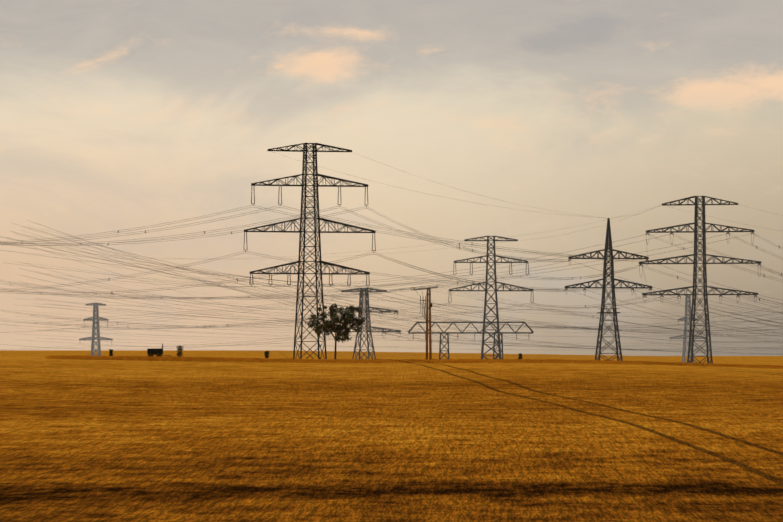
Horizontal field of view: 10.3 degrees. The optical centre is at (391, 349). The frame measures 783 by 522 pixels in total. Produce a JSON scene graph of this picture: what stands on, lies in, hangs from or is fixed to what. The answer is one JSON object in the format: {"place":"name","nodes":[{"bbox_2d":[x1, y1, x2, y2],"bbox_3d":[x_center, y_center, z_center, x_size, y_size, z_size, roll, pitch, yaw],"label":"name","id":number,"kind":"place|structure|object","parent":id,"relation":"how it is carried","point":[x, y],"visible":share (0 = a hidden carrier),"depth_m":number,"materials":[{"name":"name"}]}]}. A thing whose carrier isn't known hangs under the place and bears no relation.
{"place":"outdoors","nodes":[
{"label":"outdoors","id":0,"kind":"place"},
{"bbox_2d":[176,345,184,356],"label":"bush","id":1,"kind":"object","parent":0,"point":[181,347],"depth_m":779.22,"materials":[{"name":"green plant"}]},
{"bbox_2d":[264,351,269,357],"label":"bush","id":2,"kind":"object","parent":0,"point":[266,353],"depth_m":778.85,"materials":[{"name":"green plant"}]},
{"bbox_2d":[305,303,366,358],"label":"tree","id":3,"kind":"object","parent":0,"point":[334,318],"depth_m":797.95,"materials":[{"name":"green plant"}]},
{"bbox_2d":[0,350,782,521],"bbox_3d":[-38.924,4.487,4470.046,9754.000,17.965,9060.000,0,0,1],"label":"field ground","id":4,"kind":"structure","parent":0,"point":[97,440],"depth_m":133.67,"materials":[{"name":"yellow plant"}]},
{"bbox_2d":[79,303,112,355],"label":"pylon","id":5,"kind":"object","parent":4,"relation":"on","point":[97,328],"visible":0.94,"depth_m":2000.44,"materials":[{"name":"metal"}]},
{"bbox_2d":[147,344,168,356],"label":"farm trailer","id":6,"kind":"object","parent":4,"relation":"on","point":[153,351],"visible":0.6,"depth_m":788.34,"materials":[{"name":"paint"}]},
{"bbox_2d":[244,143,375,358],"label":"pylon","id":7,"kind":"object","parent":4,"relation":"on","point":[316,185],"visible":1,"depth_m":998.51,"materials":[{"name":"metal"}]},
{"bbox_2d":[329,288,400,359],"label":"pylon","id":8,"kind":"object","parent":4,"relation":"on","point":[366,326],"visible":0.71,"depth_m":1297.76,"materials":[{"name":"metal"}]},
{"bbox_2d":[45,355,782,368],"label":"field","id":9,"kind":"structure","parent":4,"relation":"on","point":[202,359],"depth_m":404.92,"materials":[{"name":"plant"}]},
{"bbox_2d":[413,285,437,359],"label":"twin pole","id":10,"kind":"object","parent":4,"relation":"on","point":[426,300],"visible":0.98,"depth_m":858.30,"materials":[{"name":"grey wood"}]},
{"bbox_2d":[408,322,533,359],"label":"gantry portal","id":11,"kind":"object","parent":4,"relation":"on","point":[474,333],"visible":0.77,"depth_m":1286.84,"materials":[{"name":"paint"}]},
{"bbox_2d":[448,236,533,359],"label":"pylon","id":12,"kind":"object","parent":4,"relation":"on","point":[494,262],"visible":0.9,"depth_m":1247.09,"materials":[{"name":"metal"}]},
{"bbox_2d":[565,218,651,361],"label":"pylon","id":13,"kind":"object","parent":4,"relation":"on","point":[608,242],"visible":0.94,"depth_m":1096.95,"materials":[{"name":"metal"}]},
{"bbox_2d":[0,154,782,356],"bbox_3d":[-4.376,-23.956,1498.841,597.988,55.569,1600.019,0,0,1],"label":"conductors","id":14,"kind":"object","parent":13,"relation":"attached to","point":[325,299],"visible":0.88,"depth_m":1281.17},
{"bbox_2d":[669,295,705,362],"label":"pylon","id":15,"kind":"object","parent":4,"relation":"on","point":[687,297],"visible":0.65,"depth_m":1945.33,"materials":[{"name":"metal"}]},
{"bbox_2d":[639,196,761,363],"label":"pylon","id":16,"kind":"object","parent":4,"relation":"on","point":[695,231],"visible":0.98,"depth_m":1146.32,"materials":[{"name":"metal"}]},
{"bbox_2d":[0,0,782,355],"label":"sky","id":17,"kind":"structure","parent":0,"point":[115,115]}
]}

